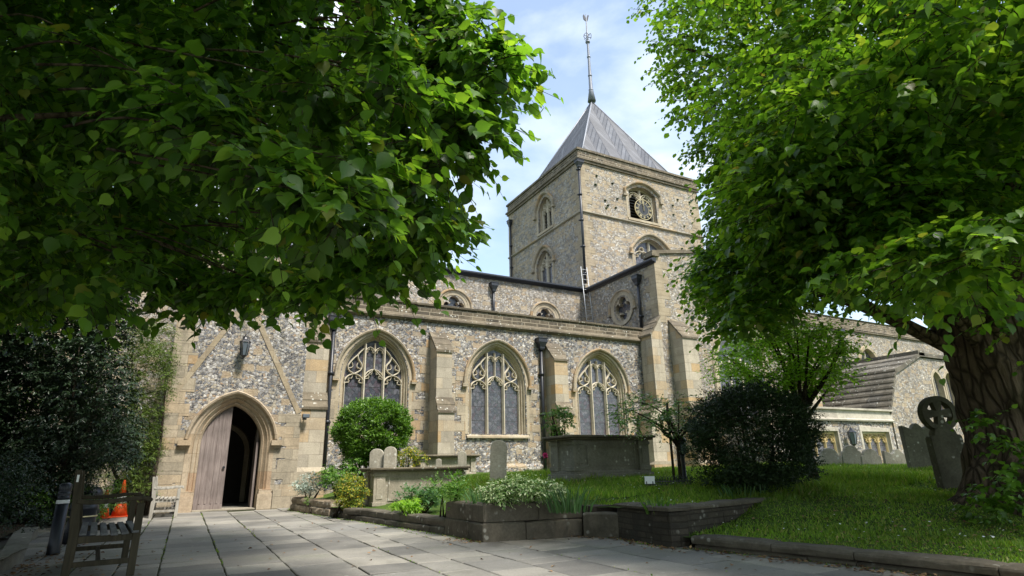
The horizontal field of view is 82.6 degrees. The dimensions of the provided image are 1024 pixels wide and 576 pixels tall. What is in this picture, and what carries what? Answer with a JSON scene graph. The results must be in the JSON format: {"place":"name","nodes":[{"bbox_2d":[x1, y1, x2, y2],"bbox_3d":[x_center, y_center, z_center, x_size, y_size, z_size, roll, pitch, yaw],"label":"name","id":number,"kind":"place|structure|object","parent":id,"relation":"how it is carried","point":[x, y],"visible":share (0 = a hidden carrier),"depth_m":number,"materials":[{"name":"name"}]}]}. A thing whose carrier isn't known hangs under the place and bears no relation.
{"place":"outdoors","nodes":[
{"label":"outdoors","id":0,"kind":"place"},
{"bbox_2d":[0,511,47,537],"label":"flower bed","id":1,"kind":"object","parent":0,"point":[12,530],"visible":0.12,"depth_m":11.02,"materials":[{"name":"plant"}]},
{"bbox_2d":[0,448,60,537],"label":"ivy bank","id":2,"kind":"structure","parent":1,"relation":"on","point":[5,481],"depth_m":8.64,"materials":[{"name":"green plant"}]},
{"bbox_2d":[0,291,78,525],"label":"boundary hedge","id":3,"kind":"object","parent":1,"relation":"on","point":[15,360],"visible":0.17,"depth_m":11.99,"materials":[{"name":"green plant"}]},
{"bbox_2d":[0,261,157,526],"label":"holly tree","id":4,"kind":"object","parent":1,"relation":"on","point":[93,433],"visible":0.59,"depth_m":11.97,"materials":[{"name":"green plant"}]},
{"bbox_2d":[0,0,563,353],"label":"lime tree","id":5,"kind":"object","parent":1,"relation":"on","point":[164,117],"visible":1,"depth_m":4.17,"materials":[{"name":"green plant"}]},
{"bbox_2d":[19,508,694,575],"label":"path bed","id":6,"kind":"object","parent":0,"point":[159,569],"depth_m":8.79,"materials":[{"name":"grey stone"}]},
{"bbox_2d":[109,479,122,515],"bbox_3d":[-10.069,5.313,14.799,0.210,0.880,0.207,8,-19,-27],"label":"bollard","id":7,"kind":"object","parent":6,"relation":"on","point":[110,511],"visible":0.34,"depth_m":14.76,"materials":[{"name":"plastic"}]},
{"bbox_2d":[614,497,773,547],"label":"brick wall","id":8,"kind":"structure","parent":6,"relation":"on","point":[670,525],"depth_m":7.64,"materials":[{"name":"brick"}]},
{"bbox_2d":[0,508,928,575],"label":"path","id":9,"kind":"structure","parent":0,"point":[352,543],"depth_m":7.02,"materials":[{"name":"stone"}]},
{"bbox_2d":[0,527,38,572],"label":"bed kerb","id":10,"kind":"structure","parent":9,"relation":"on","point":[13,551],"depth_m":7.15,"materials":[{"name":"stone"}]},
{"bbox_2d":[46,483,71,554],"bbox_3d":[-6.064,3.085,7.808,0.158,0.900,0.155,8,-19,-27],"label":"bollard","id":11,"kind":"object","parent":9,"relation":"on","point":[58,522],"visible":0.98,"depth_m":7.76,"materials":[{"name":"plastic"}]},
{"bbox_2d":[9,479,126,524],"bbox_3d":[-9.334,4.577,12.433,1.990,1.044,3.794,8,-19,-27],"label":"leafy shrub","id":12,"kind":"object","parent":9,"relation":"on","point":[115,491],"visible":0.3,"depth_m":11.94,"materials":[{"name":"green plant"}]},
{"bbox_2d":[62,503,98,543],"bbox_3d":[-6.705,3.629,9.069,0.448,0.620,0.448,8,-19,-27],"label":"litter bin","id":13,"kind":"object","parent":9,"relation":"on","point":[89,513],"visible":0.34,"depth_m":8.98,"materials":[{"name":"plastic"}]},
{"bbox_2d":[84,487,102,522],"bbox_3d":[-9.094,4.692,12.592,0.401,0.740,0.401,8,-19,-27],"label":"litter bin","id":14,"kind":"object","parent":9,"relation":"on","point":[99,490],"visible":0.23,"depth_m":12.57,"materials":[{"name":"plastic"}]},
{"bbox_2d":[100,490,111,518],"bbox_3d":[-9.724,5.160,13.911,0.320,0.640,0.320,-17,-23,42],"label":"traffic cone","id":15,"kind":"object","parent":9,"relation":"on","point":[105,517],"visible":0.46,"depth_m":13.81,"materials":[{"name":"orange plastic"}]},
{"bbox_2d":[60,470,152,575],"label":"park bench","id":16,"kind":"object","parent":9,"relation":"on","point":[129,529],"visible":1,"depth_m":6.03,"materials":[{"name":"brown wood"}]},
{"bbox_2d":[110,480,127,517],"bbox_3d":[-9.575,5.160,14.295,0.430,0.860,0.430,-17,-23,42],"label":"traffic cone","id":17,"kind":"object","parent":9,"relation":"on","point":[120,512],"visible":0.56,"depth_m":14.14,"materials":[{"name":"orange plastic"}]},
{"bbox_2d":[148,476,183,517],"bbox_3d":[-8.503,5.128,14.363,0.687,0.920,1.440,8,-19,-27],"label":"park bench","id":18,"kind":"object","parent":9,"relation":"on","point":[154,509],"visible":0.98,"depth_m":13.80,"materials":[{"name":"beige wood"}]},
{"bbox_2d":[290,495,342,516],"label":"garden wall","id":19,"kind":"structure","parent":9,"relation":"on","point":[322,506],"depth_m":13.91,"materials":[{"name":"beige stone"}]},
{"bbox_2d":[303,497,313,512],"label":"wall tuft","id":20,"kind":"object","parent":19,"relation":"on","point":[308,503],"visible":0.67,"depth_m":14.13,"materials":[{"name":"green plant"}]},
{"bbox_2d":[331,472,370,517],"bbox_3d":[-3.436,4.491,12.611,0.922,1.018,0.811,8,-19,-27],"label":"golden bush","id":21,"kind":"object","parent":9,"relation":"on","point":[350,504],"visible":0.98,"depth_m":12.54,"materials":[{"name":"yellow plant"}]},
{"bbox_2d":[331,507,447,534],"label":"garden kerb","id":22,"kind":"structure","parent":9,"relation":"on","point":[422,522],"depth_m":10.39,"materials":[{"name":"stone"}]},
{"bbox_2d":[61,509,930,575],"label":"joint weeds","id":23,"kind":"object","parent":9,"relation":"on","point":[481,542],"visible":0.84,"depth_m":8.13,"materials":[{"name":"green plant"}]},
{"bbox_2d":[3,496,1022,575],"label":"fallen leaves","id":24,"kind":"object","parent":9,"relation":"on","point":[673,548],"visible":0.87,"depth_m":6.62,"materials":[{"name":"brown plant"}]},
{"bbox_2d":[445,500,582,541],"bbox_3d":[0.013,3.507,8.871,1.638,0.540,1.497,8,-19,-27],"label":"raised planter","id":25,"kind":"object","parent":9,"relation":"on","point":[484,522],"visible":0.8,"depth_m":8.36,"materials":[{"name":"stone"}]},
{"bbox_2d":[472,471,571,509],"bbox_3d":[0.137,3.008,8.568,1.374,0.627,1.302,-6,-18,16],"label":"variegated shrub","id":26,"kind":"object","parent":25,"relation":"in","point":[522,490],"visible":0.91,"depth_m":8.29,"materials":[{"name":"green plant"}]},
{"bbox_2d":[583,511,618,538],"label":"stone block","id":27,"kind":"structure","parent":9,"relation":"on","point":[600,524],"depth_m":8.33,"materials":[{"name":"grey stone"}]},
{"bbox_2d":[691,534,1023,575],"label":"path kerb","id":28,"kind":"structure","parent":9,"relation":"on","point":[931,564],"depth_m":5.63,"materials":[{"name":"stone"}]},
{"bbox_2d":[7,0,1001,327],"label":"sky","id":29,"kind":"structure","parent":0,"point":[558,27],"materials":[{"name":"blue"}]},
{"bbox_2d":[526,504,616,534],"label":"retaining wall","id":30,"kind":"structure","parent":0,"point":[598,507],"depth_m":8.62,"materials":[{"name":"grey stone"}]},
{"bbox_2d":[321,462,1023,562],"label":"lawn","id":31,"kind":"structure","parent":0,"point":[436,511],"depth_m":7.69,"materials":[{"name":"plant"}]},
{"bbox_2d":[289,471,331,497],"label":"silver shrub","id":32,"kind":"object","parent":31,"relation":"on","point":[303,488],"visible":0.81,"depth_m":15.03,"materials":[{"name":"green plant"}]},
{"bbox_2d":[315,453,368,501],"bbox_3d":[-4.156,4.741,14.356,1.253,1.297,1.196,-5,-17,11],"label":"leafy shrub","id":33,"kind":"object","parent":31,"relation":"on","point":[330,472],"visible":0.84,"depth_m":14.28,"materials":[{"name":"green plant"}]},
{"bbox_2d":[328,394,414,487],"bbox_3d":[-3.680,4.112,15.181,2.254,2.605,2.180,8,-19,-27],"label":"topiary shrub","id":34,"kind":"object","parent":31,"relation":"on","point":[346,433],"visible":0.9,"depth_m":14.86,"materials":[{"name":"green plant"}]},
{"bbox_2d":[369,449,383,467],"bbox_3d":[-3.227,4.492,13.809,0.325,1.313,0.120,-1,-17,0],"label":"headstone","id":35,"kind":"object","parent":31,"relation":"on","point":[376,459],"visible":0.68,"depth_m":13.88,"materials":[{"name":"stone"}]},
{"bbox_2d":[383,447,396,467],"bbox_3d":[-2.885,4.412,13.727,0.289,1.303,0.120,-1,-17,0],"label":"headstone","id":36,"kind":"object","parent":31,"relation":"on","point":[390,457],"visible":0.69,"depth_m":13.79,"materials":[{"name":"stone"}]},
{"bbox_2d":[387,497,424,515],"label":"herbaceous plant","id":37,"kind":"object","parent":31,"relation":"on","point":[410,506],"visible":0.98,"depth_m":10.23,"materials":[{"name":"green plant"}]},
{"bbox_2d":[396,446,429,466],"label":"leafy shrub","id":38,"kind":"object","parent":31,"relation":"on","point":[408,453],"visible":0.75,"depth_m":14.86,"materials":[{"name":"yellow plant"}]},
{"bbox_2d":[359,466,470,506],"bbox_3d":[-2.242,4.748,13.448,2.394,1.170,0.990,8,-19,-27],"label":"chest tomb","id":39,"kind":"object","parent":31,"relation":"on","point":[383,484],"visible":0.52,"depth_m":13.04,"materials":[{"name":"stone"}]},
{"bbox_2d":[392,482,444,513],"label":"herbaceous plant","id":40,"kind":"object","parent":31,"relation":"on","point":[428,500],"visible":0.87,"depth_m":10.67,"materials":[{"name":"green plant"}]},
{"bbox_2d":[436,459,441,466],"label":"headstone","id":41,"kind":"object","parent":31,"relation":"on","point":[438,462],"visible":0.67,"depth_m":14.92,"materials":[{"name":"stone"}]},
{"bbox_2d":[421,469,471,516],"bbox_3d":[-0.959,3.353,9.321,0.907,0.932,1.269,8,-19,-27],"label":"herbaceous plant","id":42,"kind":"object","parent":31,"relation":"on","point":[455,488],"visible":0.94,"depth_m":9.30,"materials":[{"name":"green plant"}]},
{"bbox_2d":[412,454,480,473],"bbox_3d":[-2.022,5.431,17.371,1.980,0.870,0.940,8,-19,-27],"label":"chest tomb","id":43,"kind":"object","parent":31,"relation":"on","point":[449,460],"visible":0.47,"depth_m":17.17,"materials":[{"name":"stone"}]},
{"bbox_2d":[458,451,466,474],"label":"headstone","id":44,"kind":"object","parent":31,"relation":"on","point":[462,458],"visible":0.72,"depth_m":14.55,"materials":[{"name":"stone"}]},
{"bbox_2d":[461,482,511,503],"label":"iris plant","id":45,"kind":"object","parent":31,"relation":"on","point":[473,496],"visible":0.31,"depth_m":8.58,"materials":[{"name":"green plant"}]},
{"bbox_2d":[490,440,506,482],"bbox_3d":[-0.293,3.833,12.633,0.359,1.031,0.140,1,-17,1],"label":"headstone","id":46,"kind":"object","parent":31,"relation":"on","point":[498,460],"visible":0.77,"depth_m":12.59,"materials":[{"name":"stone"}]},
{"bbox_2d":[538,405,576,435],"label":"rose shrub","id":47,"kind":"object","parent":31,"relation":"on","point":[554,429],"visible":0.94,"depth_m":13.04,"materials":[{"name":"green plant"}]},
{"bbox_2d":[541,484,597,513],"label":"iris plant","id":48,"kind":"object","parent":31,"relation":"on","point":[569,504],"visible":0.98,"depth_m":8.07,"materials":[{"name":"green plant"}]},
{"bbox_2d":[542,435,655,481],"bbox_3d":[1.826,3.594,11.993,2.121,1.050,1.090,8,-19,-27],"label":"chest tomb","id":49,"kind":"object","parent":31,"relation":"on","point":[576,456],"visible":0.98,"depth_m":11.66,"materials":[{"name":"stone"}]},
{"bbox_2d":[644,476,654,485],"bbox_3d":[2.385,3.372,10.068,0.170,0.225,0.058,-6,-18,16],"label":"plaque stand","id":50,"kind":"object","parent":31,"relation":"on","point":[649,479],"visible":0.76,"depth_m":10.07,"materials":[{"name":"white metal"}]},
{"bbox_2d":[597,389,715,481],"bbox_3d":[2.740,2.801,10.822,2.163,1.853,2.266,-7,-18,17],"label":"fruit tree","id":51,"kind":"object","parent":31,"relation":"on","point":[673,429],"visible":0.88,"depth_m":10.73,"materials":[{"name":"green plant"}]},
{"bbox_2d":[640,494,677,514],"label":"strap leaf plant","id":52,"kind":"object","parent":31,"relation":"on","point":[662,503],"visible":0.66,"depth_m":7.57,"materials":[{"name":"green plant"}]},
{"bbox_2d":[641,475,691,485],"bbox_3d":[2.712,3.409,10.274,0.850,0.215,0.391,-1,-17,0],"label":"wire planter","id":53,"kind":"object","parent":31,"relation":"on","point":[679,478],"visible":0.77,"depth_m":10.12,"materials":[{"name":"black metal"}]},
{"bbox_2d":[666,403,675,478],"bbox_3d":[2.962,2.921,10.854,0.049,1.550,0.048,8,-19,-27],"label":"tree stake","id":54,"kind":"object","parent":31,"relation":"on","point":[672,460],"visible":0.48,"depth_m":10.79,"materials":[{"name":"brown wood"}]},
{"bbox_2d":[679,438,686,479],"bbox_3d":[3.205,3.226,10.915,0.203,0.910,0.203,-14,-21,37],"label":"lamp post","id":55,"kind":"object","parent":31,"relation":"on","point":[684,473],"visible":0.34,"depth_m":10.89,"materials":[{"name":"black metal"}]},
{"bbox_2d":[716,483,768,497],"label":"strap leaf plant","id":56,"kind":"object","parent":31,"relation":"on","point":[729,490],"visible":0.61,"depth_m":9.01,"materials":[{"name":"green plant"}]},
{"bbox_2d":[676,371,830,493],"bbox_3d":[4.070,2.505,9.869,2.407,2.143,2.514,-10,-19,26],"label":"yew bush","id":57,"kind":"object","parent":31,"relation":"on","point":[730,415],"visible":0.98,"depth_m":9.34,"materials":[{"name":"green plant"}]},
{"bbox_2d":[508,464,999,547],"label":"daisies","id":58,"kind":"object","parent":31,"relation":"on","point":[833,514],"visible":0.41,"depth_m":7.17,"materials":[{"name":"white plant"}]},
{"bbox_2d":[697,309,874,479],"bbox_3d":[5.479,2.144,11.527,3.599,3.543,3.311,8,-19,-27],"label":"young tree","id":59,"kind":"object","parent":31,"relation":"on","point":[826,354],"visible":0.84,"depth_m":11.30,"materials":[{"name":"green plant"}]},
{"bbox_2d":[626,0,1023,528],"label":"lime tree","id":60,"kind":"object","parent":31,"relation":"on","point":[852,166],"visible":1,"depth_m":6.43,"materials":[{"name":"green plant"}]},
{"bbox_2d":[816,448,842,465],"bbox_3d":[8.078,4.393,14.816,0.635,0.624,0.110,1,-17,-5],"label":"headstone","id":61,"kind":"object","parent":31,"relation":"on","point":[830,455],"visible":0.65,"depth_m":14.79,"materials":[{"name":"stone"}]},
{"bbox_2d":[840,445,861,463],"bbox_3d":[8.644,4.367,14.820,0.472,0.711,0.110,-2,-17,3],"label":"headstone","id":62,"kind":"object","parent":31,"relation":"on","point":[850,454],"visible":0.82,"depth_m":14.80,"materials":[{"name":"stone"}]},
{"bbox_2d":[861,449,881,464],"bbox_3d":[9.118,4.404,14.806,0.544,0.614,0.110,1,-17,-7],"label":"headstone","id":63,"kind":"object","parent":31,"relation":"on","point":[871,456],"visible":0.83,"depth_m":14.78,"materials":[{"name":"stone"}]},
{"bbox_2d":[881,449,906,464],"bbox_3d":[9.816,4.407,14.801,0.706,0.616,0.110,-1,-17,0],"label":"headstone","id":64,"kind":"object","parent":31,"relation":"on","point":[895,456],"visible":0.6,"depth_m":14.78,"materials":[{"name":"stone"}]},
{"bbox_2d":[898,423,931,468],"bbox_3d":[9.087,3.603,12.960,0.671,1.158,0.140,-3,-17,-1],"label":"headstone","id":65,"kind":"object","parent":31,"relation":"on","point":[913,441],"visible":0.66,"depth_m":12.93,"materials":[{"name":"stone"}]},
{"bbox_2d":[917,396,963,488],"bbox_3d":[7.447,2.701,10.004,0.600,1.667,0.160,-3,-17,-1],"label":"wheel cross grave","id":66,"kind":"object","parent":31,"relation":"on","point":[944,443],"visible":0.85,"depth_m":9.96,"materials":[{"name":"stone"}]},
{"label":"ground","id":67,"kind":"structure","parent":0,"visible":0},
{"bbox_2d":[0,51,145,519],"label":"background tree","id":68,"kind":"object","parent":67,"relation":"on","point":[13,417],"depth_m":14.78,"materials":[{"name":"green plant"}]},
{"bbox_2d":[89,316,183,515],"bbox_3d":[-11.551,4.050,17.605,2.382,5.520,8.774,13,-22,-39],"label":"cypress shrub","id":69,"kind":"object","parent":67,"relation":"on","point":[137,485],"visible":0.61,"depth_m":15.24,"materials":[{"name":"green plant"}]},
{"bbox_2d":[1,14,963,513],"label":"church","id":70,"kind":"structure","parent":67,"relation":"on","point":[519,350],"depth_m":23.24,"materials":[{"name":"beige stone"}]},
{"bbox_2d":[192,407,232,509],"bbox_3d":[-8.287,4.680,16.167,0.714,2.763,0.110,8,-19,-27],"label":"door leaf","id":71,"kind":"structure","parent":70,"relation":"in","point":[211,470],"depth_m":16.10,"materials":[{"name":"brown wood"}]},
{"bbox_2d":[193,423,250,501],"bbox_3d":[-9.491,5.690,19.115,1.640,2.561,0.120,8,-19,-27],"label":"inner doorway","id":72,"kind":"structure","parent":70,"relation":"in","point":[247,447],"depth_m":19.41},
{"bbox_2d":[222,430,243,502],"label":"inner door","id":73,"kind":"structure","parent":70,"relation":"in","point":[234,466],"depth_m":19.24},
{"bbox_2d":[240,334,250,357],"bbox_3d":[-7.748,1.674,16.884,0.310,0.752,0.456,8,-19,-27],"label":"wall lantern","id":74,"kind":"object","parent":70,"relation":"attached to","point":[245,343],"depth_m":16.72,"materials":[{"name":"black metal"}]},
{"bbox_2d":[248,429,258,506],"bbox_3d":[-7.516,5.075,16.992,0.055,2.460,0.719,8,-19,-27],"label":"door leaf","id":75,"kind":"structure","parent":70,"relation":"in","point":[254,461],"depth_m":16.77,"materials":[{"name":"brown wood"}]},
{"bbox_2d":[302,414,309,418],"bbox_3d":[-6.131,3.810,17.292,0.200,0.160,0.298,8,-19,-27],"label":"floodlight","id":76,"kind":"object","parent":70,"relation":"attached to","point":[305,416],"visible":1,"depth_m":17.18,"materials":[{"name":"black metal"}]},
{"bbox_2d":[328,328,422,439],"bbox_3d":[-4.619,3.214,19.721,3.387,3.724,0.500,8,-19,-27],"label":"aisle window","id":77,"kind":"structure","parent":70,"relation":"in","point":[369,367],"depth_m":19.95,"materials":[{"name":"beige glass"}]},
{"bbox_2d":[439,288,472,308],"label":"clerestory window","id":78,"kind":"structure","parent":70,"relation":"in","point":[468,304],"depth_m":27.24,"materials":[{"name":"beige stone"}]},
{"bbox_2d":[454,339,540,439],"bbox_3d":[-0.570,3.774,21.817,3.591,3.723,0.500,8,-19,-27],"label":"aisle window","id":79,"kind":"structure","parent":70,"relation":"in","point":[496,378],"depth_m":21.91,"materials":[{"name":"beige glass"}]},
{"bbox_2d":[530,245,555,282],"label":"ringing chamber window","id":80,"kind":"structure","parent":70,"relation":"in","point":[545,266],"depth_m":35.54,"materials":[{"name":"beige stone"}]},
{"bbox_2d":[532,191,554,236],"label":"belfry window","id":81,"kind":"structure","parent":70,"relation":"in","point":[546,206],"depth_m":36.35,"materials":[{"name":"beige stone"}]},
{"bbox_2d":[530,301,561,318],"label":"clerestory window","id":82,"kind":"structure","parent":70,"relation":"in","point":[537,306],"depth_m":29.47,"materials":[{"name":"beige stone"}]},
{"bbox_2d":[581,267,592,321],"bbox_3d":[3.920,0.757,30.096,0.411,4.003,0.386,8,-19,-27],"label":"ladder","id":83,"kind":"object","parent":70,"relation":"on","point":[585,294],"visible":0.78,"depth_m":30.22,"materials":[{"name":"metal"}]},
{"bbox_2d":[569,348,637,434],"bbox_3d":[3.673,4.360,24.013,3.641,3.723,0.500,8,-19,-27],"label":"aisle window","id":84,"kind":"structure","parent":70,"relation":"in","point":[599,383],"depth_m":24.12,"materials":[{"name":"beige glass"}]},
{"bbox_2d":[607,289,636,325],"bbox_3d":[5.336,0.930,27.927,0.380,1.774,2.120,8,-19,-27],"label":"transept window","id":85,"kind":"structure","parent":70,"relation":"in","point":[623,304],"depth_m":28.08,"materials":[{"name":"beige stone"}]},
{"bbox_2d":[622,181,663,226],"bbox_3d":[7.692,-5.031,35.049,3.080,2.660,0.930,8,-19,-27],"label":"belfry window","id":86,"kind":"structure","parent":70,"relation":"in","point":[633,197],"depth_m":35.20,"materials":[{"name":"beige stone"}]},
{"bbox_2d":[629,233,670,265],"bbox_3d":[8.119,-1.620,34.058,3.520,3.180,0.680,8,-19,-27],"label":"ringing chamber window","id":87,"kind":"structure","parent":70,"relation":"in","point":[645,246],"depth_m":34.21,"materials":[{"name":"beige stone"}]},
{"bbox_2d":[713,325,766,415],"bbox_3d":[10.663,3.803,27.038,3.600,4.929,0.070,8,-19,-27],"label":"transept south window","id":88,"kind":"structure","parent":70,"relation":"in","point":[717,385],"depth_m":26.65,"materials":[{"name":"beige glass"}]},
{"bbox_2d":[808,425,841,455],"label":"vestry window","id":89,"kind":"structure","parent":70,"relation":"in","point":[832,440],"depth_m":24.78,"materials":[{"name":"stone"}]},
{"bbox_2d":[844,424,856,445],"bbox_3d":[14.448,6.306,24.932,0.388,0.939,0.569,8,-19,-27],"label":"wall lantern","id":90,"kind":"object","parent":70,"relation":"attached to","point":[852,435],"depth_m":24.73,"materials":[{"name":"black metal"}]},
{"bbox_2d":[859,345,877,358],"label":"chancel window","id":91,"kind":"structure","parent":70,"relation":"in","point":[869,354],"depth_m":41.50,"materials":[{"name":"beige stone"}]},
{"bbox_2d":[859,425,893,455],"bbox_3d":[16.267,6.853,26.137,2.360,1.355,0.270,8,-19,-27],"label":"vestry window","id":92,"kind":"structure","parent":70,"relation":"in","point":[877,439],"depth_m":26.26,"materials":[{"name":"stone"}]},
{"bbox_2d":[931,369,946,409],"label":"chapel window","id":93,"kind":"structure","parent":70,"relation":"in","point":[939,390],"depth_m":29.79,"materials":[{"name":"beige stone"}]},
{"bbox_2d":[943,370,954,405],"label":"chapel window","id":94,"kind":"structure","parent":70,"relation":"in","point":[950,396],"depth_m":30.27,"materials":[{"name":"beige stone"}]}
]}

